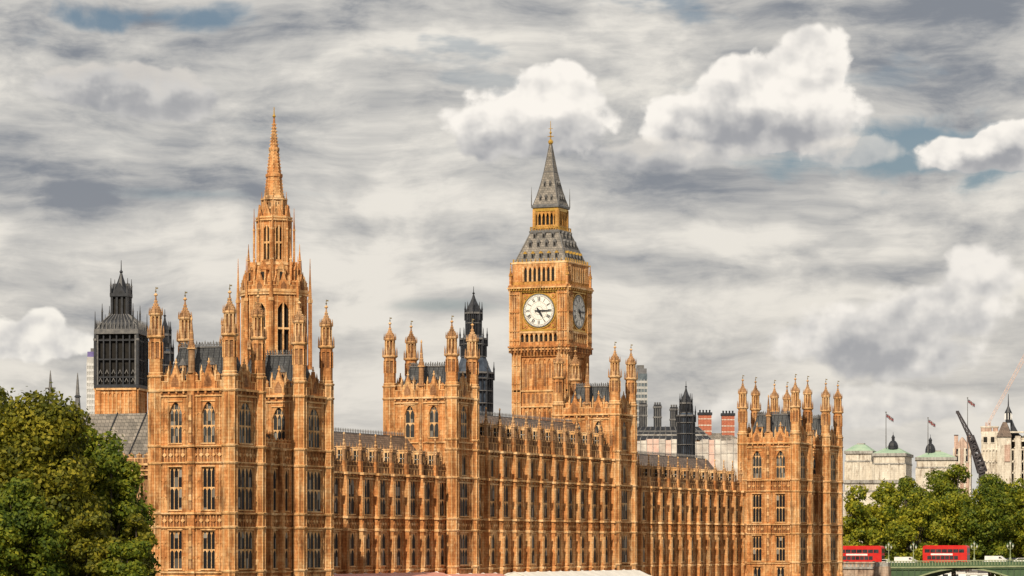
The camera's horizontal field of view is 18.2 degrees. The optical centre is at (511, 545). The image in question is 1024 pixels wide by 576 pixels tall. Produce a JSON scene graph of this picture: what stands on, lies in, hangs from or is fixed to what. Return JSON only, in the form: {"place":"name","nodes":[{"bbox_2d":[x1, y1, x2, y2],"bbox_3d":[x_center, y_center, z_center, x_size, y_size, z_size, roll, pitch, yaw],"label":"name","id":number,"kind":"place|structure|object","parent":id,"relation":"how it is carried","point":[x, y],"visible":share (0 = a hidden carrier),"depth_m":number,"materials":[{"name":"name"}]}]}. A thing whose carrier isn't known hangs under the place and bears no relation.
{"place":"outdoors","nodes":[
{"label":"outdoors","id":0,"kind":"place"},
{"bbox_2d":[0,386,17,458],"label":"plane tree","id":1,"kind":"object","parent":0,"point":[3,397],"visible":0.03,"depth_m":348.78,"materials":[{"name":"green plant"}]},
{"bbox_2d":[0,474,70,575],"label":"plane tree","id":2,"kind":"object","parent":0,"point":[31,540],"visible":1,"depth_m":318.22,"materials":[{"name":"green plant"}]},
{"bbox_2d":[0,382,118,564],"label":"plane tree","id":3,"kind":"object","parent":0,"point":[39,434],"visible":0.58,"depth_m":336.65,"materials":[{"name":"green plant"}]},
{"bbox_2d":[86,348,94,413],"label":"office tower","id":4,"kind":"structure","parent":0,"point":[90,398],"depth_m":2000.00,"materials":[{"name":"concrete"}]},
{"bbox_2d":[58,509,129,575],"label":"plane tree","id":5,"kind":"object","parent":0,"point":[88,550],"visible":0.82,"depth_m":324.43,"materials":[{"name":"green plant"}]},
{"bbox_2d":[57,424,147,552],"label":"plane tree","id":6,"kind":"object","parent":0,"point":[112,441],"visible":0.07,"depth_m":353.75,"materials":[{"name":"green plant"}]},
{"bbox_2d":[85,446,160,569],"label":"plane tree","id":7,"kind":"object","parent":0,"point":[111,464],"visible":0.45,"depth_m":349.17,"materials":[{"name":"green plant"}]},
{"bbox_2d":[97,536,155,575],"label":"plane tree","id":8,"kind":"object","parent":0,"point":[133,553],"visible":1,"depth_m":320.51,"materials":[{"name":"green plant"}]},
{"bbox_2d":[122,513,160,575],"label":"plane tree","id":9,"kind":"object","parent":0,"point":[139,528],"visible":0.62,"depth_m":343.87,"materials":[{"name":"green plant"}]},
{"bbox_2d":[236,108,312,369],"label":"octagonal spire tower","id":10,"kind":"structure","parent":0,"point":[273,273],"depth_m":597.20,"materials":[{"name":"stone"}]},
{"bbox_2d":[0,0,1023,502],"label":"sky","id":11,"kind":"structure","parent":0,"point":[768,191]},
{"bbox_2d":[636,365,646,426],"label":"office tower","id":12,"kind":"structure","parent":0,"point":[641,382],"depth_m":2000.00,"materials":[{"name":"concrete"}]},
{"bbox_2d":[637,401,711,441],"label":"dark roofed building","id":13,"kind":"structure","parent":0,"point":[656,431],"depth_m":805.96,"materials":[{"name":"stone"}]},
{"bbox_2d":[637,438,737,481],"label":"sheeted scaffold","id":14,"kind":"object","parent":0,"point":[719,451],"visible":0.22,"depth_m":739.92,"materials":[{"name":"plastic"}]},
{"bbox_2d":[697,410,737,440],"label":"red brick building","id":15,"kind":"structure","parent":0,"point":[727,433],"depth_m":862.00,"materials":[{"name":"brick"}]},
{"bbox_2d":[844,443,876,479],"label":"stone building","id":16,"kind":"structure","parent":0,"point":[859,462],"depth_m":1000.06,"materials":[{"name":"beige stone"}]},
{"bbox_2d":[843,480,898,545],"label":"stone building","id":17,"kind":"structure","parent":0,"point":[871,485],"depth_m":930.07,"materials":[{"name":"beige stone"}]},
{"bbox_2d":[872,446,913,506],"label":"stone building","id":18,"kind":"structure","parent":0,"point":[891,464],"depth_m":980.26,"materials":[{"name":"beige stone"}]},
{"bbox_2d":[885,412,893,447],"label":"flagpole","id":19,"kind":"object","parent":18,"relation":"on","point":[890,418],"visible":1,"depth_m":984.59,"materials":[{"name":"fabric"}]},
{"bbox_2d":[888,435,897,448],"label":"black cupola","id":20,"kind":"object","parent":18,"relation":"on","point":[893,444],"visible":1,"depth_m":984.09,"materials":[{"name":"metal"}]},
{"bbox_2d":[915,450,956,571],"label":"stone building","id":21,"kind":"structure","parent":0,"point":[930,462],"depth_m":1010.29,"materials":[{"name":"beige stone"}]},
{"bbox_2d":[925,434,935,452],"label":"black cupola","id":22,"kind":"object","parent":21,"relation":"on","point":[930,447],"visible":1,"depth_m":1014.01,"materials":[{"name":"metal"}]},
{"bbox_2d":[927,417,934,426],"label":"flagpole","id":23,"kind":"object","parent":21,"relation":"on","point":[931,423],"visible":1,"depth_m":1011.54,"materials":[{"name":"grey metal"}]},
{"bbox_2d":[967,397,974,459],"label":"flagpole","id":24,"kind":"object","parent":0,"point":[971,403],"visible":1,"depth_m":1029.87,"materials":[{"name":"grey metal"}]},
{"bbox_2d":[1000,475,1023,557],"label":"plane tree","id":25,"kind":"object","parent":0,"point":[1015,536],"visible":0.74,"depth_m":776.74,"materials":[{"name":"green plant"}]},
{"bbox_3d":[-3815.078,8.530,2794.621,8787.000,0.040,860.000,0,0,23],"label":"pavement","id":26,"kind":"structure","parent":0,"visible":0},
{"bbox_2d":[45,370,55,402],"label":"church pinnacle","id":27,"kind":"object","parent":26,"relation":"on","point":[50,380],"visible":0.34,"depth_m":899.74,"materials":[{"name":"grey stone"}]},
{"bbox_2d":[74,373,80,408],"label":"church pinnacle","id":28,"kind":"object","parent":26,"relation":"on","point":[77,396],"visible":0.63,"depth_m":899.65,"materials":[{"name":"grey stone"}]},
{"bbox_2d":[507,121,593,420],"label":"clock tower","id":29,"kind":"structure","parent":26,"relation":"on","point":[550,290],"depth_m":695.34,"materials":[{"name":"stone"}]},
{"bbox_2d":[843,482,884,545],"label":"plane tree","id":30,"kind":"object","parent":26,"relation":"on","point":[860,524],"visible":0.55,"depth_m":757.45,"materials":[{"name":"green plant"}]},
{"bbox_2d":[860,478,905,558],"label":"plane tree","id":31,"kind":"object","parent":26,"relation":"on","point":[888,497],"visible":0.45,"depth_m":798.02,"materials":[{"name":"green plant"}]},
{"bbox_2d":[882,476,917,542],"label":"plane tree","id":32,"kind":"object","parent":26,"relation":"on","point":[905,483],"visible":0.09,"depth_m":879.62,"materials":[{"name":"green plant"}]},
{"bbox_2d":[882,492,949,560],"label":"plane tree","id":33,"kind":"object","parent":26,"relation":"on","point":[905,536],"visible":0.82,"depth_m":768.25,"materials":[{"name":"green plant"}]},
{"bbox_2d":[906,467,943,530],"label":"plane tree","id":34,"kind":"object","parent":26,"relation":"on","point":[922,492],"visible":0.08,"depth_m":868.78,"materials":[{"name":"green plant"}]},
{"bbox_2d":[922,461,977,538],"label":"plane tree","id":35,"kind":"object","parent":26,"relation":"on","point":[948,481],"visible":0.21,"depth_m":858.69,"materials":[{"name":"green plant"}]},
{"bbox_2d":[953,435,971,571],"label":"gabled house","id":36,"kind":"structure","parent":26,"relation":"on","point":[960,450],"depth_m":1049.91,"materials":[{"name":"stone"}]},
{"bbox_2d":[956,411,987,572],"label":"mobile crane","id":37,"kind":"object","parent":26,"relation":"on","point":[981,468],"visible":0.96,"depth_m":959.20,"materials":[{"name":"paint"}]},
{"bbox_2d":[972,474,1017,515],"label":"plane tree","id":38,"kind":"object","parent":26,"relation":"on","point":[990,479],"visible":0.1,"depth_m":876.05,"materials":[{"name":"green plant"}]},
{"bbox_2d":[980,394,1023,487],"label":"ornate mansion","id":39,"kind":"structure","parent":26,"relation":"on","point":[1002,450],"depth_m":1050.19,"materials":[{"name":"stone"}]},
{"bbox_2d":[985,357,1023,425],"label":"tower crane","id":40,"kind":"object","parent":26,"relation":"on","point":[988,422],"visible":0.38,"depth_m":1499.49,"materials":[{"name":"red metal"}]},
{"bbox_3d":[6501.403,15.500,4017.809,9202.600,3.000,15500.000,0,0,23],"label":"river","id":41,"kind":"structure","parent":0,"visible":0},
{"bbox_2d":[843,560,1023,575],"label":"iron arch bridge","id":42,"kind":"structure","parent":41,"relation":"on","point":[938,568],"depth_m":716.58,"materials":[{"name":"green paint"}]},
{"bbox_2d":[843,546,884,561],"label":"double decker bus","id":43,"kind":"object","parent":42,"relation":"on","point":[863,553],"visible":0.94,"depth_m":724.03,"materials":[{"name":"red metal"}]},
{"bbox_2d":[885,542,891,560],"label":"street lamp","id":44,"kind":"object","parent":42,"relation":"on","point":[888,550],"visible":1,"depth_m":719.43,"materials":[{"name":"green metal"}]},
{"bbox_2d":[894,557,916,562],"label":"van","id":45,"kind":"object","parent":42,"relation":"on","point":[903,558],"visible":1,"depth_m":720.49,"materials":[{"name":"white paint"}]},
{"bbox_2d":[910,542,916,560],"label":"street lamp","id":46,"kind":"object","parent":42,"relation":"on","point":[913,550],"visible":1,"depth_m":717.15,"materials":[{"name":"metal"}]},
{"bbox_2d":[923,545,969,561],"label":"double decker bus","id":47,"kind":"object","parent":42,"relation":"on","point":[936,553],"visible":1,"depth_m":716.47,"materials":[{"name":"red metal"}]},
{"bbox_2d":[971,541,977,559],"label":"street lamp","id":48,"kind":"object","parent":42,"relation":"on","point":[974,549],"visible":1,"depth_m":711.68,"materials":[{"name":"metal"}]},
{"bbox_2d":[985,556,1006,561],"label":"van","id":49,"kind":"object","parent":42,"relation":"on","point":[994,558],"visible":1,"depth_m":712.26,"materials":[{"name":"white paint"}]},
{"bbox_2d":[1007,540,1013,560],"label":"street lamp","id":50,"kind":"object","parent":42,"relation":"on","point":[1010,559],"visible":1,"depth_m":708.47,"materials":[{"name":"green metal"}]},
{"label":"terrace","id":51,"kind":"structure","parent":0,"visible":0},
{"bbox_2d":[334,571,448,575],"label":"marquee","id":52,"kind":"object","parent":51,"relation":"on","point":[436,573],"visible":0.79,"depth_m":484.06,"materials":[{"name":"red fabric"}]},
{"bbox_2d":[447,573,504,575],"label":"marquee","id":53,"kind":"object","parent":51,"relation":"on","point":[485,574],"visible":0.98,"depth_m":511.74,"materials":[{"name":"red fabric"}]},
{"bbox_2d":[504,569,650,575],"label":"marquee","id":54,"kind":"object","parent":51,"relation":"on","point":[633,572],"visible":1,"depth_m":552.15,"materials":[{"name":"fabric"}]},
{"bbox_3d":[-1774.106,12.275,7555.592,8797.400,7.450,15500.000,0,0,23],"label":"ground","id":55,"kind":"structure","parent":0,"visible":0},
{"bbox_2d":[93,261,148,413],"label":"ventilation tower","id":56,"kind":"structure","parent":55,"relation":"on","point":[120,339],"depth_m":467.35,"materials":[{"name":"metal"}]},
{"bbox_2d":[81,284,843,575],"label":"riverside palace","id":57,"kind":"structure","parent":55,"relation":"on","point":[258,465],"depth_m":520.57,"materials":[{"name":"stone"}]},
{"bbox_2d":[162,310,173,374],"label":"ventilation turret","id":58,"kind":"object","parent":57,"relation":"attached to","point":[168,352],"visible":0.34,"depth_m":519.20,"materials":[{"name":"black metal"}]},
{"bbox_2d":[676,386,695,457],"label":"ventilation turret","id":59,"kind":"object","parent":57,"relation":"on","point":[685,419],"visible":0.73,"depth_m":698.61,"materials":[{"name":"black metal"}]},
{"bbox_2d":[458,286,494,415],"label":"ventilation tower","id":60,"kind":"structure","parent":55,"relation":"on","point":[486,375],"depth_m":618.65,"materials":[{"name":"black metal"}]},
{"bbox_2d":[921,491,982,575],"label":"plane tree","id":61,"kind":"object","parent":55,"relation":"on","point":[950,504],"visible":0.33,"depth_m":775.92,"materials":[{"name":"green plant"}]},
{"bbox_2d":[940,572,967,575],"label":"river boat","id":62,"kind":"object","parent":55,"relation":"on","point":[958,574],"visible":0.2,"depth_m":838.40,"materials":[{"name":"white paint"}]},
{"bbox_2d":[966,573,995,575],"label":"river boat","id":63,"kind":"object","parent":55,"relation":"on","point":[976,574],"visible":0.28,"depth_m":858.40,"materials":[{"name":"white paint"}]},
{"bbox_2d":[954,482,1017,575],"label":"plane tree","id":64,"kind":"object","parent":55,"relation":"on","point":[991,515],"visible":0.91,"depth_m":767.70,"materials":[{"name":"green plant"}]}
]}

